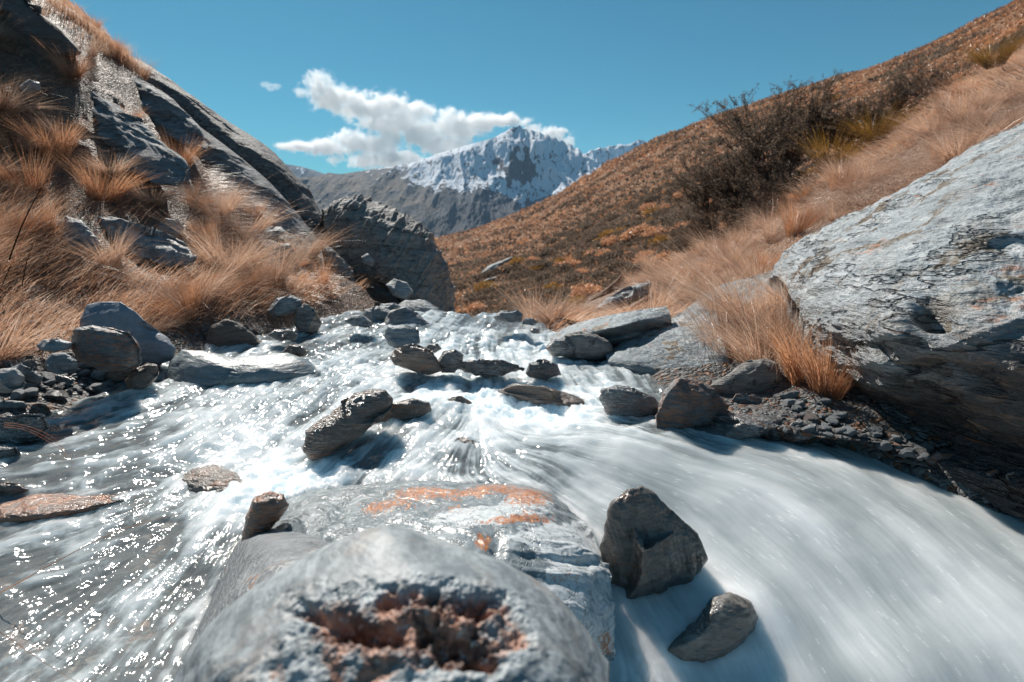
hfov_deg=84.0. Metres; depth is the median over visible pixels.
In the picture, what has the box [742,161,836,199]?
shrub
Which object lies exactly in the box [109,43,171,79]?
grass tussock
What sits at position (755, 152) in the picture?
shrub
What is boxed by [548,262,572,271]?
bush
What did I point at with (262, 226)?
grass tussock
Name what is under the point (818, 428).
pebble
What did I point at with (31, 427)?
grass stalk
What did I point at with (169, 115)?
rock slab
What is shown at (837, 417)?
pebble
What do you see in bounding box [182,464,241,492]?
rock
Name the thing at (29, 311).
grass stalk
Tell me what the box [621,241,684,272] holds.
grass tussock
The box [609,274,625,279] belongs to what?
bush
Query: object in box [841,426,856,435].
pebble
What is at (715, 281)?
grass tussock
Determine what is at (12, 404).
stone
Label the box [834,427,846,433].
pebble
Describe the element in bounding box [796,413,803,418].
pebble
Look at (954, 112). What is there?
grass tussock
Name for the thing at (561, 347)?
rock
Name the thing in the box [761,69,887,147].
shrub
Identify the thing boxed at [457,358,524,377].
rock
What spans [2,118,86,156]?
grass tussock
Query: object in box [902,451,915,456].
pebble
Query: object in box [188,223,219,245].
grass tussock
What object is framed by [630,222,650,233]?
bush
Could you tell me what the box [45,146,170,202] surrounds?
grass tussock
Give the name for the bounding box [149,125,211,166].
grass tussock
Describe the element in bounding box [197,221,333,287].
grass tussock
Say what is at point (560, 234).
bush
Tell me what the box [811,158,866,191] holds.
grass tussock
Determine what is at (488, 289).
bush
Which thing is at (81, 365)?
pebble
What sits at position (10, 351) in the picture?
grass tussock
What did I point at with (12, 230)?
grass tussock
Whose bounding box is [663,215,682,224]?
bush
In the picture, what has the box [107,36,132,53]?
grass tussock
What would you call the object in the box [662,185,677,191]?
bush
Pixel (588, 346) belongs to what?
boulder
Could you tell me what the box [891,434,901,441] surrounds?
pebble
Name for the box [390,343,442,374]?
boulder
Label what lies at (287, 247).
rock
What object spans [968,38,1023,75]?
grass tussock
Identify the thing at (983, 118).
grass tussock
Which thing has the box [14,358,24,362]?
pebble
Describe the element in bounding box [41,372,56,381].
pebble
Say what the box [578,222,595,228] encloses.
bush
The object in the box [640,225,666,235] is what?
bush
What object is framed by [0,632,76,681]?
grass stalk
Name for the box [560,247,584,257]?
bush
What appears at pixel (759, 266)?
grass tussock
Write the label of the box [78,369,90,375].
pebble
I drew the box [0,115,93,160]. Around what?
grass tussock
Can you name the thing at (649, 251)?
bush
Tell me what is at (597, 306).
grass tussock
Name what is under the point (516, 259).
bush
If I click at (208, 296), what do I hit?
grass tussock
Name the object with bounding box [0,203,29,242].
grass tussock
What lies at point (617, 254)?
bush
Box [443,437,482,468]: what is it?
rock
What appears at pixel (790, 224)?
grass tussock
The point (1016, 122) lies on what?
grass tussock
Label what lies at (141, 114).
grass tussock
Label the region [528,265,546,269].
bush
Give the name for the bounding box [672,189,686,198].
bush
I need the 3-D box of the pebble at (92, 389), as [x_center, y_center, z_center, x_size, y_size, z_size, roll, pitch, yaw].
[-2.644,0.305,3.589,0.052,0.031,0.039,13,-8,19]
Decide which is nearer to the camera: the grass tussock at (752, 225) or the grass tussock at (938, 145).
the grass tussock at (938, 145)
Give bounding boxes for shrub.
[635,153,756,212]
[643,189,756,244]
[646,217,719,256]
[653,131,842,207]
[690,75,857,145]
[707,99,836,181]
[714,167,819,222]
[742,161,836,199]
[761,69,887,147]
[789,98,925,153]
[828,93,916,138]
[862,71,946,109]
[884,49,976,97]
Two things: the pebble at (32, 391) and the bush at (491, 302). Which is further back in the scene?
the bush at (491, 302)
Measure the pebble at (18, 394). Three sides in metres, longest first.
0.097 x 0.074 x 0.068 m
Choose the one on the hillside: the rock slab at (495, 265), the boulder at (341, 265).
the rock slab at (495, 265)
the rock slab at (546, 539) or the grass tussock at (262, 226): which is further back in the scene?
the grass tussock at (262, 226)
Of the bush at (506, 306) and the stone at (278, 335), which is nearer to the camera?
the stone at (278, 335)
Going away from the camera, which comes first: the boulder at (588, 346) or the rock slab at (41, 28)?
the boulder at (588, 346)
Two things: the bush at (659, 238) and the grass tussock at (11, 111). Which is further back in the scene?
the bush at (659, 238)
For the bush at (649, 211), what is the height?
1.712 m
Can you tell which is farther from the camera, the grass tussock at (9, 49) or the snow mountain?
the snow mountain
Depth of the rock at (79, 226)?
5.39 m
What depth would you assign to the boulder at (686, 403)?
2.80 m
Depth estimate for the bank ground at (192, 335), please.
6.52 m
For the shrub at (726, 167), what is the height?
1.390 m
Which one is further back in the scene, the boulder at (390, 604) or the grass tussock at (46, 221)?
the grass tussock at (46, 221)
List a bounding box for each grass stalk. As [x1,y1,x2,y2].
[0,168,51,289]
[0,288,73,325]
[0,299,67,329]
[0,422,63,452]
[0,513,182,592]
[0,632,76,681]
[8,179,48,261]
[8,427,72,481]
[21,227,52,286]
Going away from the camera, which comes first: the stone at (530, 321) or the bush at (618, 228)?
the stone at (530, 321)
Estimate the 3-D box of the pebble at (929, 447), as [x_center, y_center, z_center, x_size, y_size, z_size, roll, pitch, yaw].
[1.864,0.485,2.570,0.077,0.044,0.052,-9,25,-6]
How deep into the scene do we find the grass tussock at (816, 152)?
8.54 m
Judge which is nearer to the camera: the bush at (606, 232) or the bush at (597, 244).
the bush at (597, 244)
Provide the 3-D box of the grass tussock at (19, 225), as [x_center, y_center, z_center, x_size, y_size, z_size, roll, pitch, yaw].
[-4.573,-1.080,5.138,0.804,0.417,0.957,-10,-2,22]
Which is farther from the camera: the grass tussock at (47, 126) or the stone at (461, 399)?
the grass tussock at (47, 126)
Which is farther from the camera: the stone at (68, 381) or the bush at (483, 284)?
the bush at (483, 284)
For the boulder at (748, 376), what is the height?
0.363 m
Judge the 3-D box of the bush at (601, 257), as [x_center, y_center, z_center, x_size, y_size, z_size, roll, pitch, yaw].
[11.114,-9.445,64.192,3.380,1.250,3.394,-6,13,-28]
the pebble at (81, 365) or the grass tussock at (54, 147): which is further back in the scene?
the grass tussock at (54, 147)
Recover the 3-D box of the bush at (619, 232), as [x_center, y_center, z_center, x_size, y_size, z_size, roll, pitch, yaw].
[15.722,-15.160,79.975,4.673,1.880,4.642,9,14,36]
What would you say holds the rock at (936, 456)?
on the bank ground at (865, 413)
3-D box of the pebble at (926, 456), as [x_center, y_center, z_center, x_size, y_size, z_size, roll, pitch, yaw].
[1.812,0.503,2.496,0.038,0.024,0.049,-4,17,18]
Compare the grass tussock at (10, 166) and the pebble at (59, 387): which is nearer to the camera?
the pebble at (59, 387)
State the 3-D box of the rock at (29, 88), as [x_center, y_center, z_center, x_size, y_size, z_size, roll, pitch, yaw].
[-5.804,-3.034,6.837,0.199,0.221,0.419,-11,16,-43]
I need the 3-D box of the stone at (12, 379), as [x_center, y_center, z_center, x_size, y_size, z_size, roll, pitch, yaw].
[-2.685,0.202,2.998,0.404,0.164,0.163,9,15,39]
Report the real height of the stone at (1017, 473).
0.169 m
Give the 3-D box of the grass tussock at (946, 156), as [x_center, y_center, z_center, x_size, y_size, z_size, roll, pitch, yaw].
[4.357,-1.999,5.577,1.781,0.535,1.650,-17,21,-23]
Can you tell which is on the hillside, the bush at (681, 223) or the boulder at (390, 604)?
the bush at (681, 223)
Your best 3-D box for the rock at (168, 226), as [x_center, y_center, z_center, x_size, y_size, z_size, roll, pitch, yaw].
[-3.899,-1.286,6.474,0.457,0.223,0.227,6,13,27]
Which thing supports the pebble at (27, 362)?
on the bank ground at (192, 335)
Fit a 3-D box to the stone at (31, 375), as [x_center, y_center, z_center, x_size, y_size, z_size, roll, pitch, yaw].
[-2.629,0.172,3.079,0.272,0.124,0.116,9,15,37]
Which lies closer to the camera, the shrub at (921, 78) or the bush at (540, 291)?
the shrub at (921, 78)
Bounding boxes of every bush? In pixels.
[453,282,468,291]
[459,292,490,303]
[464,300,485,310]
[472,272,489,279]
[473,279,498,290]
[480,287,498,293]
[482,268,503,276]
[483,300,500,305]
[499,300,521,308]
[504,263,525,271]
[507,257,525,263]
[520,269,540,277]
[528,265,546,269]
[531,259,555,268]
[531,271,557,280]
[531,286,558,298]
[538,248,556,253]
[541,236,558,243]
[542,282,565,289]
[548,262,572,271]
[551,297,576,305]
[552,257,566,261]
[555,231,566,237]
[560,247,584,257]
[562,255,578,263]
[562,272,585,281]
[562,287,574,293]
[562,294,585,304]
[564,258,580,266]
[566,231,577,235]
[567,280,581,286]
[569,282,602,297]
[572,249,592,256]
[573,254,583,259]
[574,268,588,272]
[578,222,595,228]
[581,232,599,241]
[582,247,599,256]
[583,250,602,258]
[583,256,595,263]
[587,270,610,277]
[592,239,611,246]
[594,248,615,255]
[594,252,616,261]
[596,229,614,237]
[599,226,615,233]
[600,235,619,245]
[600,259,625,269]
[602,212,620,220]
[602,250,620,257]
[605,227,630,238]
[609,227,626,233]
[609,252,620,257]
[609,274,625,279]
[618,219,637,226]
[619,228,644,239]
[622,220,647,227]
[626,261,653,271]
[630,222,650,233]
[630,244,654,253]
[632,255,651,264]
[633,249,656,259]
[638,201,656,210]
[639,194,656,202]
[640,207,661,214]
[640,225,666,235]
[647,235,669,244]
[650,209,662,215]
[653,249,680,262]
[654,183,671,192]
[655,244,680,251]
[656,214,677,222]
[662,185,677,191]
[662,192,676,200]
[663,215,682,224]
[663,233,696,246]
[669,220,691,229]
[671,224,694,233]
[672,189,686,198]
[674,214,702,223]
[704,137,724,146]
[792,167,818,177]
[820,93,844,103]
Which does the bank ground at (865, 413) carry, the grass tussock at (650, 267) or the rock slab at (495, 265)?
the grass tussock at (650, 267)
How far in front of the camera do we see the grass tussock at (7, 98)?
6.52 m
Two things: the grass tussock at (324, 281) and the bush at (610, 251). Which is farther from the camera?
the bush at (610, 251)
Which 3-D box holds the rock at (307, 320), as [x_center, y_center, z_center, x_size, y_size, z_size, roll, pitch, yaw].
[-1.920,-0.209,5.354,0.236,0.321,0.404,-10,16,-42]
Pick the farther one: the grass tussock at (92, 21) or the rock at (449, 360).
the grass tussock at (92, 21)
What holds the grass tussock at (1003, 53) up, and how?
on the bank ground at (865, 413)
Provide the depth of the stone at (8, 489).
2.29 m
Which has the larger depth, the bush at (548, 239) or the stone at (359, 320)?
the bush at (548, 239)
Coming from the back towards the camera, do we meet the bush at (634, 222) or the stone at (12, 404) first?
the bush at (634, 222)
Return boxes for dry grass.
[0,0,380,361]
[536,45,1023,351]
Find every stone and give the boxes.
[0,368,25,392]
[0,400,26,408]
[0,481,28,496]
[10,364,42,382]
[36,338,72,351]
[45,353,78,374]
[55,375,74,385]
[90,370,106,380]
[106,371,130,381]
[125,363,158,389]
[241,491,288,540]
[268,329,297,341]
[282,345,308,356]
[345,315,372,327]
[379,303,399,309]
[426,343,441,352]
[448,395,471,403]
[493,309,522,322]
[522,318,536,325]
[530,328,538,333]
[732,394,762,402]
[790,420,817,426]
[985,468,1000,475]
[1006,470,1023,479]
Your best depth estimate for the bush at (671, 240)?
47.96 m
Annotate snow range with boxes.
[586,140,645,164]
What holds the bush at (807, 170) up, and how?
on the hillside
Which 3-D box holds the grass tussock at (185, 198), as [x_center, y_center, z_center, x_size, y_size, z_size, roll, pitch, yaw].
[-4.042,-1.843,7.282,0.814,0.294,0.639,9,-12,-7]
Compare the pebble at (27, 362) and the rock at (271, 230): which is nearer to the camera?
the pebble at (27, 362)
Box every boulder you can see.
[71,325,141,371]
[79,302,175,364]
[170,526,609,681]
[181,528,328,662]
[302,388,392,460]
[320,194,455,311]
[321,244,354,281]
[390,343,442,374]
[564,331,612,359]
[599,385,658,421]
[599,486,707,598]
[652,377,729,433]
[668,592,757,661]
[711,358,782,393]
[769,121,1023,520]
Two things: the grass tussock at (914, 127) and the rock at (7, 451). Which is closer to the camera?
the rock at (7, 451)
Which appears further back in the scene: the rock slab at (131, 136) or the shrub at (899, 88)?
the shrub at (899, 88)
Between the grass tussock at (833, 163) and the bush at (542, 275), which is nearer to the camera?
the grass tussock at (833, 163)
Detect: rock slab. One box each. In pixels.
[0,0,80,56]
[0,488,139,526]
[91,91,189,186]
[97,216,196,267]
[125,56,332,246]
[131,76,207,151]
[195,128,318,245]
[272,480,615,660]
[398,299,457,323]
[482,256,513,272]
[497,383,584,406]
[549,306,671,347]
[595,282,650,311]
[606,304,728,377]
[616,270,772,394]
[678,410,783,441]
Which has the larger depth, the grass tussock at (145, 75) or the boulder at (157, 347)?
the grass tussock at (145, 75)
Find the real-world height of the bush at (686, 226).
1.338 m
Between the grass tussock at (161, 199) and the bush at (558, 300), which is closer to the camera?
the grass tussock at (161, 199)
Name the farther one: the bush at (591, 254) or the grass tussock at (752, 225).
the bush at (591, 254)
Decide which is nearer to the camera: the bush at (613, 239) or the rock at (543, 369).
the rock at (543, 369)
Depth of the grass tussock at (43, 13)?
8.38 m
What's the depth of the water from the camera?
2.25 m
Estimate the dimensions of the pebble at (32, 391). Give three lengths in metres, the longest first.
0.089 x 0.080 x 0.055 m
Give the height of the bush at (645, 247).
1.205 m
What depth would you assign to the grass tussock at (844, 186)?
6.92 m
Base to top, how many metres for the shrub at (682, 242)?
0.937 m
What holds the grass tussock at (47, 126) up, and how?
on the bank ground at (192, 335)
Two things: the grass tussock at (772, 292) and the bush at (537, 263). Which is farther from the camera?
the bush at (537, 263)
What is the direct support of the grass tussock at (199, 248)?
on the bank ground at (192, 335)
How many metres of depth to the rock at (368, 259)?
7.87 m
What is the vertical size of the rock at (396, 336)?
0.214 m
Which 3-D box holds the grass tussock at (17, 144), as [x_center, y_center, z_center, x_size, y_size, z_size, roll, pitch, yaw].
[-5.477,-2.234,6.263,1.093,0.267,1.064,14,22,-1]
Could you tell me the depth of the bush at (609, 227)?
96.50 m
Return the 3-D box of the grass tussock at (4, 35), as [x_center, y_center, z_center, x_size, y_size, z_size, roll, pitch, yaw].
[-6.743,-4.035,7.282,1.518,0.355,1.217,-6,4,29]
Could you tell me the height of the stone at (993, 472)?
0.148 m
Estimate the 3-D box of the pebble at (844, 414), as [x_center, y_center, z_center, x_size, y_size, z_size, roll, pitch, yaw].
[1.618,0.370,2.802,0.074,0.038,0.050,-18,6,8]
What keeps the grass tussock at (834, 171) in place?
on the bank ground at (865, 413)
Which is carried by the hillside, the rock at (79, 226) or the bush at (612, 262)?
the bush at (612, 262)
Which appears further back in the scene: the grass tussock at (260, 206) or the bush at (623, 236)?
the bush at (623, 236)
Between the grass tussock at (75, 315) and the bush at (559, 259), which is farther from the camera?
the bush at (559, 259)
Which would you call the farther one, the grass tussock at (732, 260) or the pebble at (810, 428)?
the grass tussock at (732, 260)
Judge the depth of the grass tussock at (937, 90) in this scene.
8.96 m
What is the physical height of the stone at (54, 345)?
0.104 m
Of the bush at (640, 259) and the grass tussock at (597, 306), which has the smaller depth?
the grass tussock at (597, 306)
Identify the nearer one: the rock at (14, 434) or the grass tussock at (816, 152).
the rock at (14, 434)
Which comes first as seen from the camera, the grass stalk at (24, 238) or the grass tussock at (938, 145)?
the grass stalk at (24, 238)
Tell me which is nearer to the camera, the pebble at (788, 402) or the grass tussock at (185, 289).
the pebble at (788, 402)
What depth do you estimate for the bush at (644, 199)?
115.97 m
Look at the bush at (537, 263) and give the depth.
84.86 m
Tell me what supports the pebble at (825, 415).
on the bank ground at (865, 413)
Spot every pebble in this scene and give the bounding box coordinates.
[2,360,15,365]
[9,362,35,369]
[10,389,26,399]
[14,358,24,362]
[21,359,37,366]
[24,320,40,326]
[25,382,40,388]
[25,387,38,396]
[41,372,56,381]
[41,390,68,399]
[43,379,55,384]
[52,384,64,389]
[78,362,91,367]
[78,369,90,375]
[89,387,96,391]
[90,382,106,389]
[780,390,799,398]
[782,399,796,406]
[791,405,802,411]
[793,427,800,434]
[795,400,805,405]
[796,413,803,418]
[802,424,816,433]
[803,413,819,422]
[806,411,819,418]
[813,425,826,435]
[818,413,829,418]
[821,398,832,403]
[823,426,831,431]
[823,432,833,436]
[824,416,839,425]
[832,412,842,419]
[834,411,848,418]
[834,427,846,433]
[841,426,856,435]
[868,427,875,432]
[871,426,882,436]
[873,432,882,436]
[874,440,892,450]
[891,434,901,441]
[898,447,915,457]
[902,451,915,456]
[904,432,911,438]
[913,445,928,452]
[915,448,926,460]
[919,443,933,451]
[920,452,929,459]
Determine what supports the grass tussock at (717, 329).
on the bank ground at (865, 413)
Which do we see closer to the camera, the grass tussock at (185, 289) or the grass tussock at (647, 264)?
the grass tussock at (185, 289)
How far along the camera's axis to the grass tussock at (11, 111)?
6.50 m
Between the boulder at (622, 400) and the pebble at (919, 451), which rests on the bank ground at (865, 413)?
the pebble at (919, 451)
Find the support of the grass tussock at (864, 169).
on the bank ground at (865, 413)
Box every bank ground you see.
[0,0,399,429]
[538,69,1023,517]
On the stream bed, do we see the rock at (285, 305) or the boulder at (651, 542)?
the boulder at (651, 542)
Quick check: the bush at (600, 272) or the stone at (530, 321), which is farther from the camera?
the bush at (600, 272)
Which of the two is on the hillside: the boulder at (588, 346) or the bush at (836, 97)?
the bush at (836, 97)
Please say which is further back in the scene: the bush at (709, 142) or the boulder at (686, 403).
the bush at (709, 142)
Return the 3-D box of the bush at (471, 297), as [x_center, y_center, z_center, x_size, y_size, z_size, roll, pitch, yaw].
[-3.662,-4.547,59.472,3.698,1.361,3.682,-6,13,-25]
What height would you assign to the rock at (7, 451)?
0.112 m
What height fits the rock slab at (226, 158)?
2.809 m
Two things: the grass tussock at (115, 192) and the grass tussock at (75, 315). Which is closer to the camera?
the grass tussock at (75, 315)
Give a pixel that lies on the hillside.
(638, 188)
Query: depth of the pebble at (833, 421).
2.75 m
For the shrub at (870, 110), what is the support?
on the bank ground at (865, 413)
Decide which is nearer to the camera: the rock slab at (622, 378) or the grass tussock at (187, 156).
the rock slab at (622, 378)
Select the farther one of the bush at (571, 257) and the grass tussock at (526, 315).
the bush at (571, 257)
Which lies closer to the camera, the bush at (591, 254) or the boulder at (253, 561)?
the boulder at (253, 561)
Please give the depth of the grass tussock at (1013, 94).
6.77 m
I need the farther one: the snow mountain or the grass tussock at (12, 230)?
the snow mountain
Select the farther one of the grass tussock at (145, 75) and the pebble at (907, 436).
the grass tussock at (145, 75)
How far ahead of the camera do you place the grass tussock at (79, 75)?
7.56 m
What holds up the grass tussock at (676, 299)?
on the bank ground at (865, 413)
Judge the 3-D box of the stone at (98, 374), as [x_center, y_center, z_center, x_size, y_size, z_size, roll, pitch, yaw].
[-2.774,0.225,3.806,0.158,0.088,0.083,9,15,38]
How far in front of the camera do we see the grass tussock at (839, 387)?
3.00 m
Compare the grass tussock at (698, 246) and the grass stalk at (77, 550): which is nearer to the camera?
the grass stalk at (77, 550)
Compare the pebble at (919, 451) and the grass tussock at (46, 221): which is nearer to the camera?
the pebble at (919, 451)
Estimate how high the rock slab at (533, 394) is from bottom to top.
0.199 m
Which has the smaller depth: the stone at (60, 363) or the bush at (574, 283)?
the stone at (60, 363)
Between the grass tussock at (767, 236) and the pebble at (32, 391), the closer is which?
the pebble at (32, 391)
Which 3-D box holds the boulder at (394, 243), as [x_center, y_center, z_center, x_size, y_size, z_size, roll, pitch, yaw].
[-2.093,-1.250,9.351,3.337,2.276,1.585,7,14,32]
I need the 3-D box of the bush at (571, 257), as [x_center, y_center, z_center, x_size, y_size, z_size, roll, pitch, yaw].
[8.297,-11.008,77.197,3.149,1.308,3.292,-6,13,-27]
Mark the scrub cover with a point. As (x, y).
(460, 265)
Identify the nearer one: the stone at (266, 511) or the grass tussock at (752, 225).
the stone at (266, 511)
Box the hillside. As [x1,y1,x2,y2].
[434,5,1023,315]
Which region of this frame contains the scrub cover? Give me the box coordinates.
[437,0,1023,316]
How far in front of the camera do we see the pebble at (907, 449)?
2.53 m
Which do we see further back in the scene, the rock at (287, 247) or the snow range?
the snow range
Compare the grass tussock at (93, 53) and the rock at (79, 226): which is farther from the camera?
the grass tussock at (93, 53)
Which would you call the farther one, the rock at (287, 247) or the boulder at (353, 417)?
the rock at (287, 247)
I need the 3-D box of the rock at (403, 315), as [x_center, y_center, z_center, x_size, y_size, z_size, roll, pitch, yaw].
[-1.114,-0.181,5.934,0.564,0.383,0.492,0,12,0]
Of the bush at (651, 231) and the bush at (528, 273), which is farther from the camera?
the bush at (528, 273)
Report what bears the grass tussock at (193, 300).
on the bank ground at (192, 335)
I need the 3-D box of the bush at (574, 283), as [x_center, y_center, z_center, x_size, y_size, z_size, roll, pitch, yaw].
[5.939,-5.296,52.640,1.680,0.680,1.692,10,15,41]
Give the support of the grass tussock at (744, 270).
on the bank ground at (865, 413)
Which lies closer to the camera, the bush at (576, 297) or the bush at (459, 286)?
the bush at (576, 297)
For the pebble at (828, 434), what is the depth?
2.63 m
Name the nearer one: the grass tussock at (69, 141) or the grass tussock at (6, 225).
the grass tussock at (6, 225)
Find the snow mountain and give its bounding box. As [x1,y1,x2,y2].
[298,125,601,237]
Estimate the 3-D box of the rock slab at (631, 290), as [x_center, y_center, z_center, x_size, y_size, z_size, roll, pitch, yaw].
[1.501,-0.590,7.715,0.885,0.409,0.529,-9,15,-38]
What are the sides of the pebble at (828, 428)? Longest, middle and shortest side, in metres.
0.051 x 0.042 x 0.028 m
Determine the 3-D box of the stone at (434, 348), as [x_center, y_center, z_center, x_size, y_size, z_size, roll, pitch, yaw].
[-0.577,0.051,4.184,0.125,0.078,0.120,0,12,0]
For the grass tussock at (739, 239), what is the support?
on the bank ground at (865, 413)
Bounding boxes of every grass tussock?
[0,6,37,39]
[0,35,29,53]
[0,76,66,110]
[0,87,78,118]
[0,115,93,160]
[0,127,66,155]
[0,143,75,193]
[0,147,61,178]
[0,197,64,241]
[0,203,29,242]
[0,208,47,243]
[0,211,13,238]
[0,288,90,363]
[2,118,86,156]
[5,187,66,234]
[6,102,101,146]
[21,33,106,79]
[25,220,165,267]
[40,280,130,322]
[41,0,71,18]
[43,138,67,156]
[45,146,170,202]
[50,66,77,80]
[55,148,173,175]
[65,23,122,56]
[78,7,105,27]
[80,236,275,312]
[99,34,129,55]
[104,172,210,205]
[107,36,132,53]
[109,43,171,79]
[114,291,196,331]
[115,102,152,118]
[126,267,209,321]
[140,213,327,274]
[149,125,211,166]
[150,173,275,219]
[164,274,212,297]
[176,184,226,207]
[177,174,207,193]
[180,215,225,234]
[185,239,221,257]
[186,181,246,208]
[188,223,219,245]
[189,197,313,237]
[194,265,302,288]
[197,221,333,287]
[228,261,263,292]
[240,191,281,218]
[240,197,274,218]
[257,262,319,289]
[258,222,359,258]
[285,250,317,266]
[289,256,336,292]
[487,277,604,328]
[494,285,617,323]
[556,289,635,322]
[562,253,710,327]
[615,267,643,282]
[616,274,849,362]
[620,250,697,286]
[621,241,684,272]
[621,253,671,274]
[625,237,827,334]
[627,244,752,301]
[629,267,697,310]
[631,235,747,283]
[635,239,744,289]
[640,262,778,322]
[644,281,712,307]
[645,284,831,376]
[650,250,820,369]
[659,252,774,311]
[664,219,740,255]
[669,218,773,273]
[673,224,762,263]
[690,216,782,255]
[695,245,764,267]
[697,230,790,278]
[702,261,810,317]
[708,216,776,247]
[726,197,812,234]
[731,242,779,274]
[732,199,784,233]
[740,304,844,384]
[743,212,800,242]
[744,248,781,272]
[747,244,784,268]
[771,188,838,236]
[771,317,865,399]
[775,118,896,172]
[783,195,819,221]
[784,180,811,201]
[802,150,888,182]
[804,143,875,174]
[804,143,914,197]
[810,198,859,221]
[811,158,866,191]
[820,98,932,141]
[836,147,911,181]
[867,86,1008,136]
[869,105,1022,165]
[884,125,925,145]
[899,71,1023,146]
[899,72,1020,128]
[907,80,992,115]
[916,79,961,113]
[918,72,1016,134]
[924,127,958,158]
[927,75,951,103]
[931,63,988,99]
[932,25,1023,69]
[932,97,1011,120]
[942,74,1022,108]
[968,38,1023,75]
[970,60,1016,79]
[970,79,1023,101]
[986,75,1023,98]
[995,47,1023,63]
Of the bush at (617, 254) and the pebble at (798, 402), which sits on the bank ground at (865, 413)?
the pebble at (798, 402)
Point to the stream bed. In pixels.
(132, 551)
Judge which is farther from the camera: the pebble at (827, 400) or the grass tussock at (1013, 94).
the grass tussock at (1013, 94)
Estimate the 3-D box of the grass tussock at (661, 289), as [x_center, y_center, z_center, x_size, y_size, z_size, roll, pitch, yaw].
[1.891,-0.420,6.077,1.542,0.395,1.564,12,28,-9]
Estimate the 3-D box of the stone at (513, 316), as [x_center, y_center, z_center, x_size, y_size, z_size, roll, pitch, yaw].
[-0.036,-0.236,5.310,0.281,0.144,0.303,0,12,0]
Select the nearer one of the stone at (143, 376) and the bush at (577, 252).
the stone at (143, 376)
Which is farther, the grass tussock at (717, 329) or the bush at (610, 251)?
the bush at (610, 251)
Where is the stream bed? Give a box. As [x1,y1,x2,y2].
[0,319,653,681]
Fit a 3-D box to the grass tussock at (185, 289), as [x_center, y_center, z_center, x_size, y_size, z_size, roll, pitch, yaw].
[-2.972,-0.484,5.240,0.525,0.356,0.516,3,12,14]
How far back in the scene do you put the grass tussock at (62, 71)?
7.51 m
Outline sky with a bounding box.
[70,0,1013,173]
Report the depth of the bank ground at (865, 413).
2.98 m
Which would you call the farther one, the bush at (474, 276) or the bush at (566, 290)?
the bush at (474, 276)
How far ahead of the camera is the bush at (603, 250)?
67.81 m
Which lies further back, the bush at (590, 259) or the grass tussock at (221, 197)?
the bush at (590, 259)
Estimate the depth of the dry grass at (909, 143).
7.05 m
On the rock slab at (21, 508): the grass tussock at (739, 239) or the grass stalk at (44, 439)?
the grass stalk at (44, 439)
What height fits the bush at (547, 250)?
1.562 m
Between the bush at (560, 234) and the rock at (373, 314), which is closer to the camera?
the rock at (373, 314)
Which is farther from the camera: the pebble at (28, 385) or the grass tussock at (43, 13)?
the grass tussock at (43, 13)
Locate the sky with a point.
(327, 86)
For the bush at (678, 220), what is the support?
on the hillside
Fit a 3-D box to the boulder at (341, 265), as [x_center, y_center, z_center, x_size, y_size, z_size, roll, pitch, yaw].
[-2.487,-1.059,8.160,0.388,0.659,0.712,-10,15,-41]
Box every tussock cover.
[434,0,1023,316]
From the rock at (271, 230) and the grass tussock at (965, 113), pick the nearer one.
the grass tussock at (965, 113)
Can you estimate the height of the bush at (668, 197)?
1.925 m
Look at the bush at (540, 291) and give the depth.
50.78 m
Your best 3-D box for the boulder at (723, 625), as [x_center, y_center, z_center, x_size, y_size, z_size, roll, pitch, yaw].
[0.604,0.914,1.757,0.339,0.320,0.232,0,12,0]
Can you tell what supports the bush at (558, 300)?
on the hillside
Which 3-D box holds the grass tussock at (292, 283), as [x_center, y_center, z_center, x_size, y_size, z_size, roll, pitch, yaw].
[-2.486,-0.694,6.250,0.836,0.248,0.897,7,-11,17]
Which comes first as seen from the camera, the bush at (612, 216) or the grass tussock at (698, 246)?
the grass tussock at (698, 246)
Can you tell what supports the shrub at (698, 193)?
on the bank ground at (865, 413)
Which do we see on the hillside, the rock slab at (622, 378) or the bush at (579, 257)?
the bush at (579, 257)
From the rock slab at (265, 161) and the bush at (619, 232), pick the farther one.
the bush at (619, 232)
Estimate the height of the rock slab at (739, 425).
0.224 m
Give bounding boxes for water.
[0,310,1023,681]
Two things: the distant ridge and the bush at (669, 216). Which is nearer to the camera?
the bush at (669, 216)
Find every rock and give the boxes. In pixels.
[0,413,50,443]
[0,446,20,459]
[19,80,40,94]
[57,216,101,251]
[157,218,183,236]
[164,350,319,397]
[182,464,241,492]
[206,319,261,352]
[265,226,284,238]
[268,294,301,316]
[274,243,296,262]
[294,303,321,333]
[304,257,311,267]
[361,253,374,266]
[363,306,390,328]
[373,398,431,433]
[379,306,429,331]
[384,324,419,347]
[386,279,412,299]
[438,349,463,372]
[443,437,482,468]
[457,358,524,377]
[525,359,560,379]
[545,337,575,356]
[925,451,955,464]
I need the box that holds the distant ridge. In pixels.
[285,164,323,177]
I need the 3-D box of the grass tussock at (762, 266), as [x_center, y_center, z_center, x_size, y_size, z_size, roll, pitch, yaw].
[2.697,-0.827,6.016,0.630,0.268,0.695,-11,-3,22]
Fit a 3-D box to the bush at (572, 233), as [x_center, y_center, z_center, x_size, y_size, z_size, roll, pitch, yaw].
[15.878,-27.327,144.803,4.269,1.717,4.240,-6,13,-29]
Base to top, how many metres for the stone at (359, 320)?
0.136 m

